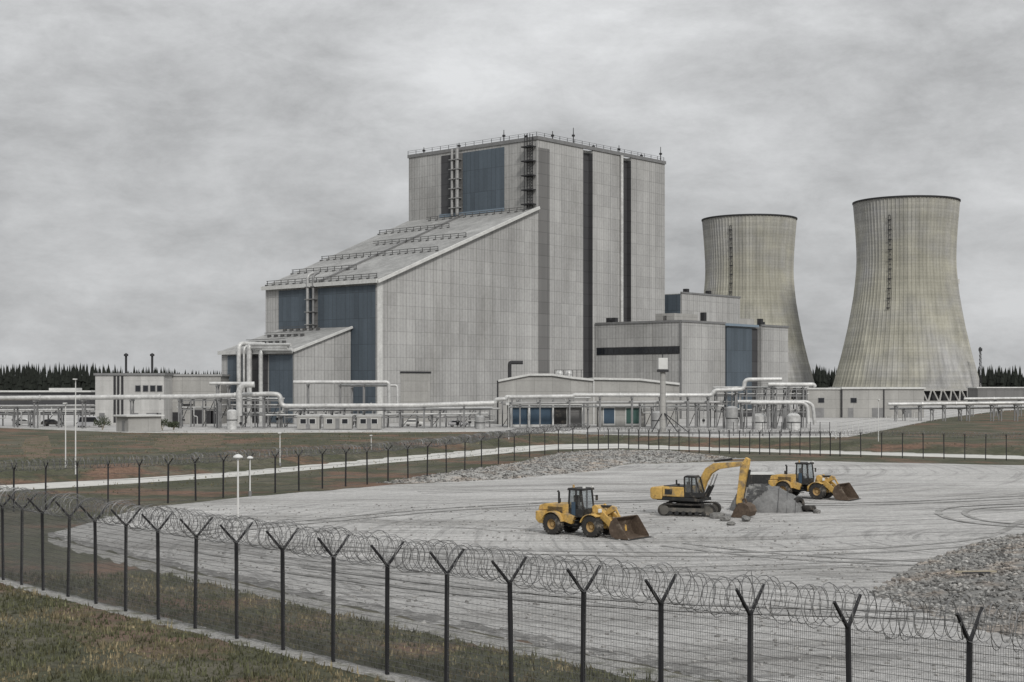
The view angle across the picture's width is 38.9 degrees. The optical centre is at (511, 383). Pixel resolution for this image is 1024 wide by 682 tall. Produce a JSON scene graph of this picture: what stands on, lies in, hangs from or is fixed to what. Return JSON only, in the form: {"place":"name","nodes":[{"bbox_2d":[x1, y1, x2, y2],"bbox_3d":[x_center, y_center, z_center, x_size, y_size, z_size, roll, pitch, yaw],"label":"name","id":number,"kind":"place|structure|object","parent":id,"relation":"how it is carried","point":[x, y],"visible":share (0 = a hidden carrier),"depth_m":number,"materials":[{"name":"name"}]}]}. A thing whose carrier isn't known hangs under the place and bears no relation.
{"place":"outdoors","nodes":[
{"label":"outdoors","id":0,"kind":"place"},
{"bbox_2d":[172,374,229,423],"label":"workshop building","id":1,"kind":"structure","parent":0,"point":[190,383],"depth_m":326.00,"materials":[{"name":"concrete"}]},
{"bbox_2d":[192,410,203,423],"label":"roller door","id":2,"kind":"structure","parent":1,"relation":"in","point":[198,413],"depth_m":325.90,"materials":[{"name":"metal"}]},
{"bbox_2d":[206,410,212,423],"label":"roller door","id":3,"kind":"structure","parent":1,"relation":"in","point":[209,420],"depth_m":325.90,"materials":[{"name":"metal"}]},
{"bbox_2d":[236,382,254,415],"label":"pipeline","id":4,"kind":"object","parent":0,"point":[241,387],"visible":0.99,"depth_m":288.48,"materials":[{"name":"silver metal"}]},
{"bbox_2d":[0,409,1023,681],"bbox_3d":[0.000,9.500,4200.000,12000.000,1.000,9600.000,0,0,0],"label":"ground","id":5,"kind":"structure","parent":0,"point":[156,493],"depth_m":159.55,"materials":[{"name":"green plant"}]},
{"bbox_2d":[21,436,52,458],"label":"bare soil","id":6,"kind":"structure","parent":5,"relation":"on","point":[35,441],"depth_m":204.56,"materials":[{"name":"brown soil"}]},
{"bbox_2d":[63,403,66,463],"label":"street lamp","id":7,"kind":"object","parent":5,"relation":"on","point":[65,431],"visible":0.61,"depth_m":155.39,"materials":[{"name":"grey metal"}]},
{"bbox_2d":[73,379,76,474],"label":"street lamp","id":8,"kind":"object","parent":5,"relation":"on","point":[75,424],"visible":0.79,"depth_m":152.13,"materials":[{"name":"grey metal"}]},
{"bbox_2d":[50,596,233,660],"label":"bare soil","id":9,"kind":"structure","parent":5,"relation":"on","point":[111,619],"depth_m":57.53,"materials":[{"name":"brown soil"}]},
{"bbox_2d":[152,434,224,451],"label":"bare soil","id":10,"kind":"structure","parent":5,"relation":"on","point":[210,440],"depth_m":221.99,"materials":[{"name":"brown soil"}]},
{"bbox_2d":[0,577,433,681],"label":"fence gravel strip","id":11,"kind":"object","parent":5,"relation":"on","point":[362,670],"visible":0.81,"depth_m":56.81,"materials":[{"name":"grey gravel"}]},
{"bbox_2d":[0,484,1023,681],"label":"security fence","id":12,"kind":"object","parent":11,"relation":"on","point":[311,605],"visible":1,"depth_m":48.96,"materials":[{"name":"metal"}]},
{"bbox_2d":[0,423,589,511],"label":"perimeter fence","id":13,"kind":"object","parent":5,"relation":"on","point":[537,431],"visible":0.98,"depth_m":135.34,"materials":[{"name":"metal"}]},
{"bbox_2d":[51,539,714,681],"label":"gravel verge","id":14,"kind":"structure","parent":5,"relation":"on","point":[549,652],"depth_m":58.23,"materials":[{"name":"grey gravel"}]},
{"bbox_2d":[0,427,847,437],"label":"kerb","id":15,"kind":"structure","parent":5,"relation":"on","point":[399,431],"depth_m":266.17,"materials":[{"name":"grey concrete"}]},
{"bbox_2d":[0,361,1023,389],"bbox_3d":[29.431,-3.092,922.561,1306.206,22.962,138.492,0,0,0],"label":"forest","id":16,"kind":"object","parent":5,"relation":"on","point":[29,378],"visible":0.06,"depth_m":897.99,"materials":[{"name":"green plant"}]},
{"bbox_2d":[0,404,1023,436],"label":"plant apron","id":17,"kind":"object","parent":5,"relation":"on","point":[823,424],"visible":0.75,"depth_m":298.19,"materials":[{"name":"concrete"}]},
{"bbox_2d":[0,388,94,414],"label":"storage shed","id":18,"kind":"structure","parent":17,"relation":"on","point":[62,391],"depth_m":420.00,"materials":[{"name":"grey metal"}]},
{"bbox_2d":[0,404,94,427],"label":"pipeline","id":19,"kind":"object","parent":17,"relation":"on","point":[47,405],"visible":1,"depth_m":297.80,"materials":[{"name":"grey metal"}]},
{"bbox_2d":[0,408,94,426],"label":"pipeline","id":20,"kind":"object","parent":17,"relation":"on","point":[32,410],"visible":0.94,"depth_m":299.83,"materials":[{"name":"grey metal"}]},
{"bbox_2d":[0,405,95,425],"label":"pipe rack","id":21,"kind":"object","parent":17,"relation":"on","point":[40,413],"visible":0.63,"depth_m":305.90,"materials":[{"name":"grey metal"}]},
{"bbox_2d":[41,419,62,425],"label":"parked car","id":22,"kind":"object","parent":17,"relation":"on","point":[52,422],"visible":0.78,"depth_m":306.88,"materials":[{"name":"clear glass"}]},
{"bbox_2d":[77,416,105,426],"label":"parked van","id":23,"kind":"object","parent":17,"relation":"on","point":[90,420],"visible":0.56,"depth_m":298.32,"materials":[{"name":"paint"}]},
{"bbox_2d":[93,416,110,429],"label":"shrub","id":24,"kind":"object","parent":17,"relation":"on","point":[104,421],"visible":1,"depth_m":280.63,"materials":[{"name":"green plant"}]},
{"bbox_2d":[93,353,177,424],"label":"site office","id":25,"kind":"structure","parent":17,"relation":"on","point":[126,383],"depth_m":318.00,"materials":[{"name":"grey concrete"}]},
{"bbox_2d":[113,414,164,431],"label":"flat roof shed","id":26,"kind":"structure","parent":17,"relation":"on","point":[140,423],"depth_m":269.30,"materials":[{"name":"concrete"}]},
{"bbox_2d":[177,398,215,426],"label":"pipe rack","id":27,"kind":"object","parent":17,"relation":"on","point":[191,407],"visible":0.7,"depth_m":301.99,"materials":[{"name":"grey metal"}]},
{"bbox_2d":[209,382,251,427],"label":"pipeline","id":28,"kind":"object","parent":17,"relation":"on","point":[227,384],"visible":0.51,"depth_m":294.71,"materials":[{"name":"grey metal"}]},
{"bbox_2d":[227,406,237,429],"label":"storage tank","id":29,"kind":"object","parent":17,"relation":"on","point":[232,419],"visible":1,"depth_m":285.16,"materials":[{"name":"grey metal"}]},
{"bbox_2d":[0,392,493,428],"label":"pipeline","id":30,"kind":"object","parent":17,"relation":"on","point":[181,397],"visible":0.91,"depth_m":291.58,"materials":[{"name":"grey metal"}]},
{"bbox_2d":[215,398,284,427],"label":"pipe rack","id":31,"kind":"object","parent":17,"relation":"on","point":[254,405],"visible":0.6,"depth_m":297.37,"materials":[{"name":"grey metal"}]},
{"bbox_2d":[218,325,352,423],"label":"lean to annex","id":32,"kind":"object","parent":17,"relation":"on","point":[280,360],"visible":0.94,"depth_m":329.74,"materials":[{"name":"metal"}]},
{"bbox_2d":[297,415,320,428],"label":"site cabin","id":33,"kind":"object","parent":17,"relation":"on","point":[308,421],"visible":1,"depth_m":284.00,"materials":[{"name":"metal"}]},
{"bbox_2d":[323,415,353,428],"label":"site cabin","id":34,"kind":"object","parent":17,"relation":"on","point":[337,421],"visible":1,"depth_m":284.00,"materials":[{"name":"metal"}]},
{"bbox_2d":[293,380,390,413],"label":"pipeline","id":35,"kind":"object","parent":17,"relation":"on","point":[338,382],"visible":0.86,"depth_m":299.65,"materials":[{"name":"grey metal"}]},
{"bbox_2d":[340,384,398,416],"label":"pipeline","id":36,"kind":"object","parent":17,"relation":"on","point":[351,386],"visible":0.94,"depth_m":300.81,"materials":[{"name":"grey metal"}]},
{"bbox_2d":[357,415,382,428],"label":"site cabin","id":37,"kind":"object","parent":17,"relation":"on","point":[369,421],"visible":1,"depth_m":284.00,"materials":[{"name":"metal"}]},
{"bbox_2d":[266,413,487,427],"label":"pipeline","id":38,"kind":"object","parent":17,"relation":"on","point":[280,420],"visible":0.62,"depth_m":295.84,"materials":[{"name":"grey metal"}]},
{"bbox_2d":[284,407,494,426],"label":"pipe rack","id":39,"kind":"object","parent":17,"relation":"on","point":[416,417],"visible":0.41,"depth_m":299.37,"materials":[{"name":"grey metal"}]},
{"bbox_2d":[289,407,499,427],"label":"pipeline","id":40,"kind":"object","parent":17,"relation":"on","point":[398,410],"visible":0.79,"depth_m":293.80,"materials":[{"name":"grey metal"}]},
{"bbox_2d":[404,419,422,425],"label":"parked car","id":41,"kind":"object","parent":17,"relation":"on","point":[410,422],"visible":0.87,"depth_m":306.68,"materials":[{"name":"white paint"}]},
{"bbox_2d":[448,420,468,426],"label":"parked car","id":42,"kind":"object","parent":17,"relation":"on","point":[451,423],"visible":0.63,"depth_m":301.14,"materials":[{"name":"paint"}]},
{"bbox_2d":[261,128,665,422],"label":"power hall","id":43,"kind":"structure","parent":17,"relation":"on","point":[478,271],"depth_m":371.99,"materials":[{"name":"concrete"}]},
{"bbox_2d":[475,412,484,428],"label":"storage tank","id":44,"kind":"object","parent":17,"relation":"on","point":[479,421],"visible":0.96,"depth_m":287.26,"materials":[{"name":"grey metal"}]},
{"bbox_2d":[500,397,590,425],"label":"pipe rack","id":45,"kind":"object","parent":17,"relation":"on","point":[575,398],"visible":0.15,"depth_m":305.90,"materials":[{"name":"grey metal"}]},
{"bbox_2d":[506,403,585,426],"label":"gatehouse","id":46,"kind":"object","parent":17,"relation":"on","point":[549,416],"visible":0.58,"depth_m":300.22,"materials":[{"name":"glass"}]},
{"bbox_2d":[497,361,679,423],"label":"hall","id":47,"kind":"structure","parent":17,"relation":"on","point":[557,382],"depth_m":322.00,"materials":[{"name":"concrete"}]},
{"bbox_2d":[509,401,719,427],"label":"pipeline","id":48,"kind":"object","parent":17,"relation":"on","point":[640,403],"visible":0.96,"depth_m":294.77,"materials":[{"name":"grey metal"}]},
{"bbox_2d":[509,405,725,427],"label":"pipeline","id":49,"kind":"object","parent":17,"relation":"on","point":[652,407],"visible":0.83,"depth_m":295.84,"materials":[{"name":"grey metal"}]},
{"bbox_2d":[595,404,645,426],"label":"equipment hut","id":50,"kind":"object","parent":17,"relation":"on","point":[615,416],"visible":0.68,"depth_m":302.28,"materials":[{"name":"concrete"}]},
{"bbox_2d":[494,377,781,427],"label":"pipeline","id":51,"kind":"object","parent":17,"relation":"on","point":[633,395],"visible":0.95,"depth_m":293.63,"materials":[{"name":"grey metal"}]},
{"bbox_2d":[652,408,659,428],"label":"storage tank","id":52,"kind":"object","parent":17,"relation":"on","point":[655,416],"visible":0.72,"depth_m":289.04,"materials":[{"name":"grey metal"}]},
{"bbox_2d":[651,352,686,431],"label":"floodlight column","id":53,"kind":"structure","parent":17,"relation":"on","point":[662,363],"depth_m":266.68,"materials":[{"name":"metal"}]},
{"bbox_2d":[641,400,712,426],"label":"pipe rack","id":54,"kind":"object","parent":17,"relation":"on","point":[676,410],"visible":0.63,"depth_m":299.94,"materials":[{"name":"grey metal"}]},
{"bbox_2d":[595,312,788,418],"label":"switchgear annex","id":55,"kind":"object","parent":17,"relation":"on","point":[703,355],"visible":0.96,"depth_m":383.50,"materials":[{"name":"concrete"}]},
{"bbox_2d":[597,346,679,354],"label":"ribbon window","id":56,"kind":"structure","parent":55,"relation":"in","point":[657,349],"depth_m":380.27,"materials":[{"name":"glass"}]},
{"bbox_2d":[586,432,827,436],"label":"guard rail","id":57,"kind":"object","parent":17,"relation":"on","point":[622,433],"visible":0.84,"depth_m":245.49,"materials":[{"name":"grey metal"}]},
{"bbox_2d":[665,289,753,324],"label":"service block","id":58,"kind":"structure","parent":17,"relation":"on","point":[720,308],"depth_m":425.76,"materials":[{"name":"concrete"}]},
{"bbox_2d":[726,403,737,428],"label":"storage tank","id":59,"kind":"object","parent":17,"relation":"on","point":[731,414],"visible":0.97,"depth_m":287.00,"materials":[{"name":"grey metal"}]},
{"bbox_2d":[712,386,808,427],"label":"pipe rack","id":60,"kind":"object","parent":17,"relation":"on","point":[756,394],"visible":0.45,"depth_m":296.37,"materials":[{"name":"grey metal"}]},
{"bbox_2d":[755,413,766,428],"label":"storage tank","id":61,"kind":"object","parent":17,"relation":"on","point":[760,418],"visible":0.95,"depth_m":286.60,"materials":[{"name":"grey metal"}]},
{"bbox_2d":[737,400,816,428],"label":"pipeline","id":62,"kind":"object","parent":17,"relation":"on","point":[742,402],"visible":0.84,"depth_m":288.72,"materials":[{"name":"grey metal"}]},
{"bbox_2d":[750,401,809,429],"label":"pipeline","id":63,"kind":"object","parent":17,"relation":"on","point":[768,403],"visible":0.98,"depth_m":285.70,"materials":[{"name":"grey metal"}]},
{"bbox_2d":[733,422,829,435],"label":"plant fence","id":64,"kind":"object","parent":17,"relation":"on","point":[781,428],"visible":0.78,"depth_m":250.71,"materials":[{"name":"metal"}]},
{"bbox_2d":[768,382,816,427],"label":"pipeline","id":65,"kind":"object","parent":17,"relation":"on","point":[803,385],"visible":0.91,"depth_m":296.61,"materials":[{"name":"grey metal"}]},
{"bbox_2d":[786,410,799,429],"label":"storage tank","id":66,"kind":"object","parent":17,"relation":"on","point":[793,418],"visible":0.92,"depth_m":282.94,"materials":[{"name":"grey metal"}]},
{"bbox_2d":[836,405,1013,437],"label":"plant fence","id":67,"kind":"object","parent":17,"relation":"on","point":[897,420],"visible":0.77,"depth_m":291.50,"materials":[{"name":"grey metal"}]},
{"bbox_2d":[888,401,1023,420],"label":"pipeline","id":68,"kind":"object","parent":17,"relation":"on","point":[956,403],"visible":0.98,"depth_m":349.65,"materials":[{"name":"grey metal"}]},
{"bbox_2d":[889,406,1023,420],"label":"pipeline","id":69,"kind":"object","parent":17,"relation":"on","point":[998,408],"visible":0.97,"depth_m":351.76,"materials":[{"name":"grey metal"}]},
{"bbox_2d":[978,347,981,386],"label":"radio mast","id":70,"kind":"object","parent":17,"relation":"on","point":[979,349],"visible":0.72,"depth_m":699.97,"materials":[{"name":"metal"}]},
{"bbox_2d":[51,461,1023,681],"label":"gravel yard","id":71,"kind":"structure","parent":5,"relation":"on","point":[838,524],"depth_m":90.12,"materials":[{"name":"grey gravel"}]},
{"bbox_2d":[233,454,242,551],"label":"street lamp","id":72,"kind":"object","parent":71,"relation":"on","point":[237,456],"visible":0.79,"depth_m":86.19,"materials":[{"name":"white metal"}]},
{"bbox_2d":[247,456,252,496],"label":"street lamp","id":73,"kind":"object","parent":71,"relation":"on","point":[249,491],"visible":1,"depth_m":128.40,"materials":[{"name":"white metal"}]},
{"bbox_2d":[103,516,544,531],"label":"wheel track","id":74,"kind":"structure","parent":71,"relation":"on","point":[345,518],"depth_m":107.45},
{"bbox_2d":[140,518,533,533],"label":"wheel track","id":75,"kind":"structure","parent":71,"relation":"on","point":[369,522],"depth_m":104.33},
{"bbox_2d":[181,549,928,574],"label":"wheel track","id":76,"kind":"structure","parent":71,"relation":"on","point":[563,573],"depth_m":77.84,"materials":[{"name":"grey gravel"}]},
{"bbox_2d":[378,449,735,482],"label":"gravel bank","id":77,"kind":"structure","parent":71,"relation":"on","point":[574,462],"depth_m":173.00,"materials":[{"name":"grey gravel"}]},
{"bbox_2d":[209,546,925,569],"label":"wheel track","id":78,"kind":"structure","parent":71,"relation":"on","point":[581,568],"depth_m":80.02,"materials":[{"name":"grey gravel"}]},
{"bbox_2d":[536,485,651,540],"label":"wheel loader","id":79,"kind":"object","parent":71,"relation":"on","point":[558,517],"visible":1,"depth_m":95.25,"materials":[{"name":"metal"}]},
{"bbox_2d":[174,495,1023,532],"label":"wheel track","id":80,"kind":"structure","parent":71,"relation":"on","point":[570,501],"depth_m":118.60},
{"bbox_2d":[200,498,1021,534],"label":"wheel track","id":81,"kind":"structure","parent":71,"relation":"on","point":[580,503],"depth_m":116.71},
{"bbox_2d":[276,570,953,619],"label":"wheel track","id":82,"kind":"structure","parent":71,"relation":"on","point":[450,592],"depth_m":65.38,"materials":[{"name":"grey gravel"}]},
{"bbox_2d":[230,537,1019,556],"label":"wheel track","id":83,"kind":"structure","parent":71,"relation":"on","point":[658,555],"depth_m":85.16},
{"bbox_2d":[417,489,833,499],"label":"wheel track","id":84,"kind":"structure","parent":71,"relation":"on","point":[566,489],"depth_m":135.58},
{"bbox_2d":[301,567,951,612],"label":"wheel track","id":85,"kind":"structure","parent":71,"relation":"on","point":[419,581],"depth_m":67.20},
{"bbox_2d":[438,491,816,500],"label":"wheel track","id":86,"kind":"structure","parent":71,"relation":"on","point":[608,491],"depth_m":134.29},
{"bbox_2d":[241,519,1023,552],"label":"wheel track","id":87,"kind":"structure","parent":71,"relation":"on","point":[1007,528],"depth_m":88.26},
{"bbox_2d":[650,457,756,517],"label":"excavator","id":88,"kind":"object","parent":71,"relation":"on","point":[684,498],"visible":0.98,"depth_m":109.39,"materials":[{"name":"metal"}]},
{"bbox_2d":[709,512,725,518],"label":"boulder","id":89,"kind":"object","parent":71,"relation":"on","point":[715,515],"visible":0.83,"depth_m":107.51,"materials":[{"name":"grey stone"}]},
{"bbox_2d":[746,472,774,483],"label":"site container","id":90,"kind":"object","parent":71,"relation":"on","point":[759,477],"visible":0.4,"depth_m":135.57,"materials":[{"name":"grey metal"}]},
{"bbox_2d":[730,483,804,512],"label":"rubble heap","id":91,"kind":"object","parent":71,"relation":"on","point":[765,498],"visible":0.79,"depth_m":112.92,"materials":[{"name":"stone"}]},
{"bbox_2d":[663,545,937,565],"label":"wheel track","id":92,"kind":"structure","parent":71,"relation":"on","point":[788,558],"depth_m":82.68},
{"bbox_2d":[683,543,927,561],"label":"wheel track","id":93,"kind":"structure","parent":71,"relation":"on","point":[800,555],"depth_m":84.60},
{"bbox_2d":[801,505,815,510],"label":"loose tyre","id":94,"kind":"object","parent":71,"relation":"on","point":[808,507],"visible":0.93,"depth_m":112.73,"materials":[{"name":"rubber"}]},
{"bbox_2d":[768,460,860,500],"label":"wheel loader","id":95,"kind":"object","parent":71,"relation":"on","point":[820,487],"visible":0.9,"depth_m":126.22,"materials":[{"name":"metal"}]},
{"bbox_2d":[869,533,1023,639],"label":"rubble","id":96,"kind":"object","parent":71,"relation":"on","point":[1003,557],"visible":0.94,"depth_m":69.52,"materials":[{"name":"grey gravel"}]},
{"bbox_2d":[954,570,996,573],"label":"wooden plank","id":97,"kind":"object","parent":96,"relation":"on","point":[977,571],"visible":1,"depth_m":71.30,"materials":[{"name":"brown wood"}]},
{"bbox_2d":[935,503,1023,526],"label":"wheel track","id":98,"kind":"structure","parent":71,"relation":"on","point":[938,512],"depth_m":111.18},
{"bbox_2d":[961,505,1023,523],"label":"wheel track","id":99,"kind":"structure","parent":71,"relation":"on","point":[964,512],"depth_m":111.20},
{"bbox_2d":[701,214,815,399],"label":"cooling tower","id":100,"kind":"structure","parent":5,"relation":"on","point":[749,259],"depth_m":784.93,"materials":[{"name":"concrete"}]},
{"bbox_2d":[597,426,1023,459],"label":"perimeter fence","id":101,"kind":"object","parent":5,"relation":"on","point":[749,441],"visible":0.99,"depth_m":202.60,"materials":[{"name":"metal"}]},
{"bbox_2d":[832,195,980,401],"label":"cooling tower","id":102,"kind":"structure","parent":5,"relation":"on","point":[906,326],"depth_m":706.69,"materials":[{"name":"concrete"}]},
{"bbox_2d":[964,397,1023,415],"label":"pipeline","id":103,"kind":"object","parent":5,"relation":"on","point":[994,398],"visible":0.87,"depth_m":399.68,"materials":[{"name":"grey metal"}]},
{"bbox_2d":[966,387,1023,401],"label":"shed","id":104,"kind":"structure","parent":5,"relation":"on","point":[995,391],"depth_m":640.00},
{"bbox_2d":[0,444,1023,490],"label":"perimeter road","id":105,"kind":"structure","parent":0,"point":[246,473],"depth_m":199.05,"materials":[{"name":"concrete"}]},
{"bbox_2d":[0,0,1023,376],"label":"sky","id":106,"kind":"structure","parent":0,"point":[163,162],"materials":[{"name":"grey"}]},
{"bbox_2d":[797,387,925,417],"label":"pump house","id":107,"kind":"structure","parent":0,"point":[845,402],"depth_m":385.00,"materials":[{"name":"concrete"}]},
{"bbox_2d":[816,408,823,417],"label":"door","id":108,"kind":"structure","parent":107,"relation":"in","point":[819,411],"depth_m":385.41,"materials":[{"name":"grey metal"}]},
{"bbox_2d":[872,408,882,417],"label":"door","id":109,"kind":"structure","parent":107,"relation":"in","point":[874,410],"depth_m":384.94,"materials":[{"name":"grey metal"}]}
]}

